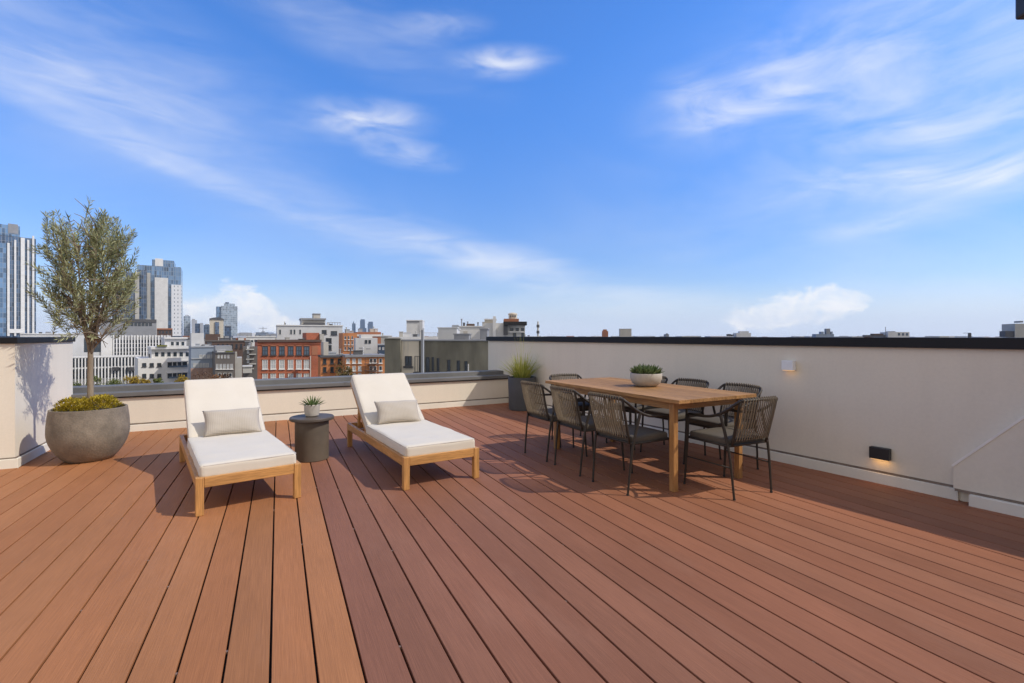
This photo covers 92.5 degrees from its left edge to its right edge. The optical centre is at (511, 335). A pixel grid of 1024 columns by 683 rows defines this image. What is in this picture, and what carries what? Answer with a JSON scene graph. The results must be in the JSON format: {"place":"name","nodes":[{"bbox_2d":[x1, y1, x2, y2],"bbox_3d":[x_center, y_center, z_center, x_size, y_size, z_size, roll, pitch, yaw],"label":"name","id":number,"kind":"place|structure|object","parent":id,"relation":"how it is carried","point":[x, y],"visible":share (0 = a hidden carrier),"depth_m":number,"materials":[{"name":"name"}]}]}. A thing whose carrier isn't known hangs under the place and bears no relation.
{"place":"outdoors","nodes":[
{"label":"outdoors","id":0,"kind":"place"},
{"bbox_2d":[0,223,35,336],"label":"glass tower","id":1,"kind":"structure","parent":0,"point":[17,310],"depth_m":338.80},
{"bbox_2d":[20,332,99,336],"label":"flat roof building","id":2,"kind":"structure","parent":0,"point":[45,334],"depth_m":253.19,"materials":[{"name":"stone"}]},
{"bbox_2d":[100,318,156,335],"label":"warehouse","id":3,"kind":"structure","parent":0,"point":[142,327],"depth_m":216.77,"materials":[{"name":"stone"}]},
{"bbox_2d":[137,258,182,336],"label":"apartment tower","id":4,"kind":"structure","parent":0,"point":[161,288],"depth_m":399.89,"materials":[{"name":"stone"}]},
{"bbox_2d":[195,323,202,332],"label":"skyscraper","id":5,"kind":"structure","parent":0,"point":[198,328],"depth_m":599.72,"materials":[{"name":"blue glass"}]},
{"bbox_2d":[188,333,213,379],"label":"grey house","id":6,"kind":"structure","parent":0,"point":[200,355],"depth_m":122.22,"materials":[{"name":"concrete"}]},
{"bbox_2d":[186,335,237,345],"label":"flat roof building","id":7,"kind":"structure","parent":0,"point":[188,340],"depth_m":260.92,"materials":[{"name":"stone"}]},
{"bbox_2d":[212,345,234,377],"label":"taupe house","id":8,"kind":"structure","parent":0,"point":[222,360],"depth_m":116.40,"materials":[{"name":"stone"}]},
{"bbox_2d":[216,302,236,335],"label":"skyscraper","id":9,"kind":"structure","parent":0,"point":[227,312],"depth_m":900.20,"materials":[{"name":"grey glass"}]},
{"bbox_2d":[205,334,249,377],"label":"brown roofs block","id":10,"kind":"structure","parent":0,"point":[237,344],"depth_m":150.80,"materials":[{"name":"stone"}]},
{"bbox_2d":[246,334,275,345],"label":"flat roof building","id":11,"kind":"structure","parent":0,"point":[260,337],"depth_m":239.24,"materials":[{"name":"stone"}]},
{"bbox_2d":[129,425,412,682],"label":"deck underlay","id":12,"kind":"object","parent":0,"point":[270,654],"depth_m":2.38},
{"bbox_2d":[0,337,74,468],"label":"wall end","id":13,"kind":"structure","parent":12,"relation":"on","point":[36,378],"depth_m":4.98,"materials":[{"name":"paint"}]},
{"bbox_2d":[71,370,509,431],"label":"parapet","id":14,"kind":"structure","parent":12,"relation":"on","point":[155,406],"depth_m":7.55,"materials":[{"name":"paint"}]},
{"bbox_2d":[486,337,1023,517],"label":"parapet wall","id":15,"kind":"structure","parent":12,"relation":"on","point":[943,417],"depth_m":4.29,"materials":[{"name":"paint"}]},
{"bbox_2d":[781,360,795,370],"bbox_3d":[2.724,0.290,4.822,0.067,0.097,0.112,0,0,-32],"label":"wall lamp","id":16,"kind":"object","parent":15,"relation":"attached to","point":[787,365],"visible":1,"depth_m":4.79,"materials":[{"name":"beige"}]},
{"bbox_2d":[869,446,890,460],"bbox_3d":[3.136,1.000,4.171,0.067,0.101,0.144,0,0,-32],"label":"wall lamp","id":17,"kind":"object","parent":15,"relation":"attached to","point":[880,453],"visible":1,"depth_m":4.15,"materials":[{"name":"black"}]},
{"bbox_2d":[254,333,323,378],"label":"brick warehouse","id":18,"kind":"structure","parent":0,"point":[287,357],"depth_m":104.01,"materials":[{"name":"brick"}]},
{"bbox_2d":[262,360,267,369],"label":"window","id":19,"kind":"structure","parent":18,"relation":"in","point":[264,362],"depth_m":101.53,"materials":[{"name":"white glass"}]},
{"bbox_2d":[262,373,267,378],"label":"window","id":20,"kind":"structure","parent":18,"relation":"in","point":[264,376],"depth_m":101.63,"materials":[{"name":"white glass"}]},
{"bbox_2d":[262,346,268,355],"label":"window","id":21,"kind":"structure","parent":18,"relation":"in","point":[264,348],"depth_m":101.53,"materials":[{"name":"blue glass"}]},
{"bbox_2d":[270,346,276,355],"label":"window","id":22,"kind":"structure","parent":18,"relation":"in","point":[272,348],"depth_m":102.32,"materials":[{"name":"blue glass"}]},
{"bbox_2d":[270,360,276,369],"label":"window","id":23,"kind":"structure","parent":18,"relation":"in","point":[272,362],"depth_m":102.32,"materials":[{"name":"white glass"}]},
{"bbox_2d":[279,346,284,355],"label":"window","id":24,"kind":"structure","parent":18,"relation":"in","point":[281,348],"depth_m":103.20,"materials":[{"name":"blue glass"}]},
{"bbox_2d":[279,360,284,369],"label":"window","id":25,"kind":"structure","parent":18,"relation":"in","point":[281,362],"depth_m":103.20,"materials":[{"name":"white glass"}]},
{"bbox_2d":[287,346,293,355],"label":"window","id":26,"kind":"structure","parent":18,"relation":"in","point":[290,348],"depth_m":104.11,"materials":[{"name":"blue glass"}]},
{"bbox_2d":[287,360,293,369],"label":"window","id":27,"kind":"structure","parent":18,"relation":"in","point":[290,362],"depth_m":104.06,"materials":[{"name":"white glass"}]},
{"bbox_2d":[296,346,301,355],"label":"window","id":28,"kind":"structure","parent":18,"relation":"in","point":[298,348],"depth_m":104.93,"materials":[{"name":"blue glass"}]},
{"bbox_2d":[296,360,301,369],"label":"window","id":29,"kind":"structure","parent":18,"relation":"in","point":[298,362],"depth_m":104.93,"materials":[{"name":"white glass"}]},
{"bbox_2d":[303,346,309,355],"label":"window","id":30,"kind":"structure","parent":18,"relation":"in","point":[306,348],"depth_m":105.73,"materials":[{"name":"blue glass"}]},
{"bbox_2d":[303,360,309,369],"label":"window","id":31,"kind":"structure","parent":18,"relation":"in","point":[306,362],"depth_m":105.73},
{"bbox_2d":[276,313,342,353],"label":"pale block","id":32,"kind":"structure","parent":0,"point":[315,323],"depth_m":166.55,"materials":[{"name":"stone"}]},
{"bbox_2d":[318,342,342,376],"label":"orange terrace","id":33,"kind":"structure","parent":0,"point":[327,361],"depth_m":98.15,"materials":[{"name":"brick"}]},
{"bbox_2d":[339,327,356,353],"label":"red roof house","id":34,"kind":"structure","parent":0,"point":[346,339],"depth_m":138.01,"materials":[{"name":"orange brick"}]},
{"bbox_2d":[352,322,355,331],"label":"skyscraper","id":35,"kind":"structure","parent":0,"point":[353,326],"depth_m":2200.92,"materials":[{"name":"blue glass"}]},
{"bbox_2d":[359,319,366,331],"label":"skyscraper","id":36,"kind":"structure","parent":0,"point":[362,325],"depth_m":2198.75,"materials":[{"name":"blue glass"}]},
{"bbox_2d":[354,335,376,353],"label":"painted house","id":37,"kind":"structure","parent":0,"point":[368,343],"depth_m":118.13,"materials":[{"name":"white paint"}]},
{"bbox_2d":[354,327,380,353],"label":"rust block","id":38,"kind":"structure","parent":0,"point":[374,333],"depth_m":150.96,"materials":[{"name":"ceramic"}]},
{"bbox_2d":[343,332,391,343],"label":"flat roof building","id":39,"kind":"structure","parent":0,"point":[382,339],"depth_m":202.29,"materials":[{"name":"stone"}]},
{"bbox_2d":[368,322,372,331],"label":"skyscraper","id":40,"kind":"structure","parent":0,"point":[370,325],"depth_m":2200.24,"materials":[{"name":"blue glass"}]},
{"bbox_2d":[377,344,384,353],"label":"blue shed","id":41,"kind":"structure","parent":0,"point":[381,348],"depth_m":109.95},
{"bbox_2d":[406,320,424,336],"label":"lift tower","id":42,"kind":"structure","parent":0,"point":[412,326],"depth_m":189.97,"materials":[{"name":"grey concrete"}]},
{"bbox_2d":[423,328,423,372],"bbox_3d":[-7.142,8.793,39.500,0.129,18.935,0.129,0,0,-23],"label":"flue pipe","id":43,"kind":"object","parent":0,"point":[423,350],"visible":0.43,"depth_m":39.45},
{"bbox_2d":[384,327,489,372],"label":"concrete block","id":44,"kind":"structure","parent":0,"point":[450,349],"depth_m":41.98,"materials":[{"name":"stone"}]},
{"bbox_2d":[403,356,412,367],"bbox_3d":[-8.907,2.234,42.048,0.811,1.021,0.240,0,0,5],"label":"window","id":45,"kind":"structure","parent":44,"relation":"in","point":[408,359],"depth_m":42.08,"materials":[{"name":"black glass"}]},
{"bbox_2d":[388,330,437,339],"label":"long white roof","id":46,"kind":"structure","parent":44,"relation":"on","point":[408,334],"depth_m":120.73,"materials":[{"name":"stone"}]},
{"bbox_2d":[413,356,420,372],"bbox_3d":[-8.137,2.488,42.048,0.678,1.536,0.240,0,0,5],"label":"window","id":47,"kind":"structure","parent":44,"relation":"in","point":[417,356],"depth_m":42.04,"materials":[{"name":"black glass"}]},
{"bbox_2d":[424,357,429,372],"bbox_3d":[-7.238,2.527,41.977,0.554,1.448,0.240,0,0,5],"label":"window","id":48,"kind":"structure","parent":44,"relation":"in","point":[427,358],"depth_m":42.07,"materials":[{"name":"black glass"}]},
{"bbox_2d":[430,357,434,371],"bbox_3d":[-6.786,2.482,41.942,0.414,1.361,0.240,0,0,5],"label":"window","id":49,"kind":"structure","parent":44,"relation":"in","point":[432,357],"depth_m":42.02,"materials":[{"name":"black glass"}]},
{"bbox_2d":[435,358,440,371],"bbox_3d":[-6.334,2.523,41.906,0.449,1.274,0.240,0,0,5],"label":"window","id":50,"kind":"structure","parent":44,"relation":"in","point":[437,358],"depth_m":41.99,"materials":[{"name":"black glass"}]},
{"bbox_2d":[446,360,451,371],"bbox_3d":[-5.403,2.587,41.832,0.492,1.136,0.240,0,0,5],"label":"window","id":51,"kind":"structure","parent":44,"relation":"in","point":[448,361],"depth_m":41.91,"materials":[{"name":"black glass"}]},
{"bbox_2d":[457,360,459,370],"bbox_3d":[-4.579,2.618,41.767,0.499,1.066,0.240,0,0,5],"label":"window","id":52,"kind":"structure","parent":44,"relation":"in","point":[458,361],"depth_m":41.85,"materials":[{"name":"black glass"}]},
{"bbox_2d":[464,361,467,370],"bbox_3d":[-3.925,2.640,41.715,0.499,1.013,0.240,0,0,5],"label":"window","id":53,"kind":"structure","parent":44,"relation":"in","point":[465,362],"depth_m":41.77,"materials":[{"name":"black glass"}]},
{"bbox_2d":[0,403,1023,682],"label":"roof deck","id":54,"kind":"structure","parent":0,"point":[514,563],"depth_m":2.62,"materials":[{"name":"brown wood"}]},
{"bbox_2d":[23,197,142,463],"bbox_3d":[-4.349,-0.073,5.007,0.918,2.665,0.974,0,0,-40],"label":"potted olive tree","id":55,"kind":"object","parent":54,"relation":"on","point":[90,427],"visible":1,"depth_m":4.87,"materials":[{"name":"green plant"}]},
{"bbox_2d":[179,377,300,516],"bbox_3d":[-2.497,0.851,4.378,0.695,0.819,1.916,0,0,-37],"label":"sun lounger","id":56,"kind":"object","parent":54,"relation":"on","point":[216,460],"visible":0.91,"depth_m":4.02,"materials":[{"name":"white wood"}]},
{"bbox_2d":[202,407,261,436],"bbox_3d":[-2.603,0.799,4.568,0.475,0.265,0.155,1,-34,-37],"label":"lumbar pillow","id":57,"kind":"object","parent":56,"relation":"on","point":[231,421],"visible":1,"depth_m":4.51,"materials":[{"name":"beige fabric"}]},
{"bbox_2d":[289,413,333,462],"bbox_3d":[-2.053,1.042,5.029,0.428,0.436,0.428,0,0,0],"label":"side table","id":58,"kind":"object","parent":54,"relation":"on","point":[311,439],"visible":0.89,"depth_m":4.89,"materials":[{"name":"grey concrete"}]},
{"bbox_2d":[299,396,323,416],"bbox_3d":[-2.065,0.713,5.029,0.280,0.221,0.296,0,0,15],"label":"potted aloe","id":59,"kind":"object","parent":58,"relation":"on","point":[311,407],"visible":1,"depth_m":4.98,"materials":[{"name":"green plant"}]},
{"bbox_2d":[347,373,478,490],"bbox_3d":[-1.092,0.851,4.982,0.695,0.819,1.916,0,0,-32],"label":"sun lounger","id":60,"kind":"object","parent":54,"relation":"on","point":[406,445],"visible":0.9,"depth_m":4.66,"materials":[{"name":"fabric"}]},
{"bbox_2d":[374,400,420,424],"bbox_3d":[-1.202,0.799,5.167,0.475,0.265,0.158,2,-35,-31],"label":"lumbar pillow","id":61,"kind":"object","parent":60,"relation":"on","point":[397,411],"visible":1,"depth_m":5.10,"materials":[{"name":"beige fabric"}]},
{"bbox_2d":[501,334,540,410],"bbox_3d":[0.155,0.557,8.433,0.954,1.406,0.973,0,0,0],"label":"grass planter","id":62,"kind":"object","parent":54,"relation":"on","point":[520,372],"visible":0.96,"depth_m":8.27,"materials":[{"name":"plant"}]},
{"bbox_2d":[520,380,587,461],"bbox_3d":[0.417,0.864,5.190,0.588,0.793,0.510,0,0,-29],"label":"rope chair","id":63,"kind":"object","parent":54,"relation":"on","point":[547,414],"visible":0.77,"depth_m":5.05,"materials":[{"name":"fabric"}]},
{"bbox_2d":[549,373,607,447],"bbox_3d":[0.769,0.864,5.894,0.510,0.793,0.588,0,0,-28],"label":"rope chair","id":64,"kind":"object","parent":54,"relation":"on","point":[572,376],"visible":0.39,"depth_m":5.97,"materials":[{"name":"metal"}]},
{"bbox_2d":[550,385,624,476],"bbox_3d":[0.692,0.864,4.681,0.588,0.793,0.510,0,0,-27],"label":"rope chair","id":65,"kind":"object","parent":54,"relation":"on","point":[585,424],"visible":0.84,"depth_m":4.54,"materials":[{"name":"metal"}]},
{"bbox_2d":[588,391,668,495],"bbox_3d":[0.978,0.864,4.151,0.588,0.793,0.510,0,0,-30],"label":"rope chair","id":66,"kind":"object","parent":54,"relation":"on","point":[631,434],"visible":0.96,"depth_m":4.00,"materials":[{"name":"metal"}]},
{"bbox_2d":[605,376,667,449],"bbox_3d":[1.487,0.864,5.769,0.588,0.793,0.510,0,0,-29],"label":"rope chair","id":67,"kind":"object","parent":54,"relation":"on","point":[638,406],"visible":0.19,"depth_m":5.59,"materials":[{"name":"metal"}]},
{"bbox_2d":[545,377,755,491],"bbox_3d":[1.256,0.882,4.916,0.943,0.756,1.957,0,0,-28],"label":"dining table","id":68,"kind":"object","parent":54,"relation":"on","point":[673,398],"visible":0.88,"depth_m":4.32,"materials":[{"name":"brown wood"}]},
{"bbox_2d":[630,363,664,386],"bbox_3d":[1.343,0.386,4.928,0.344,0.234,0.338,0,0,32],"label":"planted bowl","id":69,"kind":"object","parent":68,"relation":"on","point":[645,375],"visible":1,"depth_m":4.81,"materials":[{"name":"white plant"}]},
{"bbox_2d":[640,378,708,455],"bbox_3d":[1.762,0.864,5.259,0.588,0.793,0.510,0,0,-30],"label":"rope chair","id":70,"kind":"object","parent":54,"relation":"on","point":[681,413],"visible":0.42,"depth_m":5.25,"materials":[{"name":"metal"}]},
{"bbox_2d":[683,382,761,469],"bbox_3d":[2.048,0.864,4.729,0.588,0.793,0.510,0,0,-26],"label":"rope chair","id":71,"kind":"object","parent":54,"relation":"on","point":[711,422],"visible":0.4,"depth_m":4.73,"materials":[{"name":"fabric"}]},
{"bbox_2d":[683,396,777,500],"bbox_3d":[1.809,0.864,4.029,0.510,0.793,0.588,0,0,-26],"label":"rope chair","id":72,"kind":"object","parent":54,"relation":"on","point":[726,437],"visible":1,"depth_m":3.86,"materials":[{"name":"metal"}]},
{"bbox_2d":[0,0,1023,336],"label":"sky","id":73,"kind":"structure","parent":0,"point":[762,168],"materials":[{"name":"blue"}]},
{"bbox_2d":[525,334,559,336],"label":"flat roof building","id":74,"kind":"structure","parent":0,"point":[541,336],"depth_m":210.21,"materials":[{"name":"stone"}]},
{"bbox_2d":[183,332,1001,337],"bbox_3d":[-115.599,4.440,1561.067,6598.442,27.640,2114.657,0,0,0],"label":"distant roofs","id":75,"kind":"structure","parent":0,"point":[242,334],"depth_m":919.30,"materials":[{"name":"ceramic"}]},
{"bbox_2d":[726,331,750,336],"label":"white hall","id":76,"kind":"structure","parent":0,"point":[743,334],"depth_m":240.44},
{"bbox_2d":[862,331,908,336],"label":"white roofs","id":77,"kind":"structure","parent":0,"point":[894,334],"depth_m":181.05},
{"bbox_2d":[999,321,1023,337],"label":"stone block","id":78,"kind":"structure","parent":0,"point":[1012,331],"depth_m":152.50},
{"bbox_2d":[1015,0,1023,19],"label":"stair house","id":79,"kind":"structure","parent":0,"point":[1019,9],"depth_m":1.25,"materials":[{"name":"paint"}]},
{"bbox_3d":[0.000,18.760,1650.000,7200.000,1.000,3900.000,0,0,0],"label":"city ground","id":80,"kind":"structure","parent":0,"visible":0},
{"bbox_2d":[85,375,101,385],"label":"street tree","id":81,"kind":"object","parent":80,"relation":"on","point":[97,379],"visible":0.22,"depth_m":119.64,"materials":[{"name":"green plant"}]},
{"bbox_2d":[73,355,140,385],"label":"finned office","id":82,"kind":"structure","parent":80,"relation":"on","point":[107,368],"depth_m":165.69,"materials":[{"name":"white concrete"}]},
{"bbox_2d":[101,378,124,384],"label":"street tree","id":83,"kind":"object","parent":80,"relation":"on","point":[113,381],"visible":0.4,"depth_m":122.25,"materials":[{"name":"green plant"}]},
{"bbox_2d":[60,335,170,356],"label":"finned office","id":84,"kind":"structure","parent":80,"relation":"on","point":[129,345],"depth_m":178.68,"materials":[{"name":"white concrete"}]},
{"bbox_2d":[112,271,138,318],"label":"slab tower","id":85,"kind":"structure","parent":80,"relation":"on","point":[135,296],"depth_m":383.02,"materials":[{"name":"stone"}]},
{"bbox_2d":[123,375,140,383],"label":"street tree","id":86,"kind":"object","parent":80,"relation":"on","point":[134,380],"visible":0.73,"depth_m":121.60,"materials":[{"name":"yellow plant"}]},
{"bbox_2d":[138,378,150,383],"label":"street tree","id":87,"kind":"object","parent":80,"relation":"on","point":[141,380],"visible":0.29,"depth_m":111.52,"materials":[{"name":"yellow plant"}]},
{"bbox_2d":[153,378,163,382],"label":"street tree","id":88,"kind":"object","parent":80,"relation":"on","point":[157,380],"visible":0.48,"depth_m":111.53,"materials":[{"name":"green plant"}]},
{"bbox_2d":[135,337,188,382],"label":"white flats","id":89,"kind":"structure","parent":80,"relation":"on","point":[166,360],"depth_m":128.88,"materials":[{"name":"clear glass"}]},
{"bbox_2d":[157,328,172,336],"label":"brown annex","id":90,"kind":"object","parent":80,"relation":"on","point":[164,331],"visible":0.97,"depth_m":204.97,"materials":[{"name":"ceramic"}]},
{"bbox_2d":[174,374,189,381],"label":"street tree","id":91,"kind":"object","parent":80,"relation":"on","point":[181,378],"visible":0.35,"depth_m":109.41,"materials":[{"name":"yellow plant"}]},
{"bbox_2d":[183,315,189,335],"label":"skyscraper","id":92,"kind":"structure","parent":80,"relation":"on","point":[186,325],"depth_m":699.67,"materials":[{"name":"glass"}]},
{"bbox_2d":[191,319,196,332],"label":"skyscraper","id":93,"kind":"structure","parent":80,"relation":"on","point":[193,321],"depth_m":679.53,"materials":[{"name":"grey concrete"}]},
{"bbox_2d":[191,370,211,378],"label":"street tree","id":94,"kind":"object","parent":80,"relation":"on","point":[203,375],"visible":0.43,"depth_m":107.81,"materials":[{"name":"green plant"}]},
{"bbox_2d":[203,324,208,337],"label":"skyscraper","id":95,"kind":"structure","parent":80,"relation":"on","point":[205,328],"depth_m":559.62,"materials":[{"name":"blue glass"}]},
{"bbox_2d":[209,317,223,337],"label":"skyscraper","id":96,"kind":"structure","parent":80,"relation":"on","point":[215,325],"depth_m":519.53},
{"bbox_2d":[209,373,231,378],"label":"street tree","id":97,"kind":"object","parent":80,"relation":"on","point":[221,376],"visible":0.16,"depth_m":105.01,"materials":[{"name":"green plant"}]},
{"bbox_2d":[225,326,230,337],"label":"skyscraper","id":98,"kind":"structure","parent":80,"relation":"on","point":[227,330],"depth_m":560.35,"materials":[{"name":"blue glass"}]},
{"bbox_2d":[235,352,241,377],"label":"pale gable house","id":99,"kind":"structure","parent":80,"relation":"on","point":[238,367],"depth_m":118.00,"materials":[{"name":"stone"}]},
{"bbox_2d":[242,341,256,378],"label":"fire escape house","id":100,"kind":"structure","parent":80,"relation":"on","point":[249,365],"depth_m":95.94,"materials":[{"name":"stone"}]},
{"bbox_2d":[333,361,355,375],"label":"street tree","id":101,"kind":"object","parent":80,"relation":"on","point":[349,371],"visible":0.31,"depth_m":85.84,"materials":[{"name":"green plant"}]},
{"bbox_2d":[342,347,384,374],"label":"orange tenement","id":102,"kind":"structure","parent":80,"relation":"on","point":[358,362],"depth_m":93.99,"materials":[{"name":"brick"}]},
{"bbox_2d":[452,319,484,338],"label":"white block","id":103,"kind":"structure","parent":80,"relation":"on","point":[473,330],"depth_m":100.09,"materials":[{"name":"stone"}]},
{"bbox_2d":[484,313,526,336],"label":"building","id":104,"kind":"structure","parent":80,"relation":"on","point":[512,326],"depth_m":91.99,"materials":[{"name":"concrete"}]},
{"bbox_2d":[537,322,538,336],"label":"antenna mast","id":105,"kind":"object","parent":80,"relation":"on","point":[537,329],"visible":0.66,"depth_m":89.87,"materials":[{"name":"metal"}]},
{"bbox_2d":[602,329,607,336],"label":"rust turret","id":106,"kind":"object","parent":80,"relation":"on","point":[604,332],"visible":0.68,"depth_m":220.04,"materials":[{"name":"brick"}]},
{"bbox_2d":[619,329,630,336],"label":"beige turret","id":107,"kind":"object","parent":80,"relation":"on","point":[624,332],"visible":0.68,"depth_m":200.04,"materials":[{"name":"beige concrete"}]},
{"bbox_2d":[812,329,833,336],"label":"bluish plant","id":108,"kind":"object","parent":80,"relation":"on","point":[826,333],"visible":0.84,"depth_m":300.22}
]}

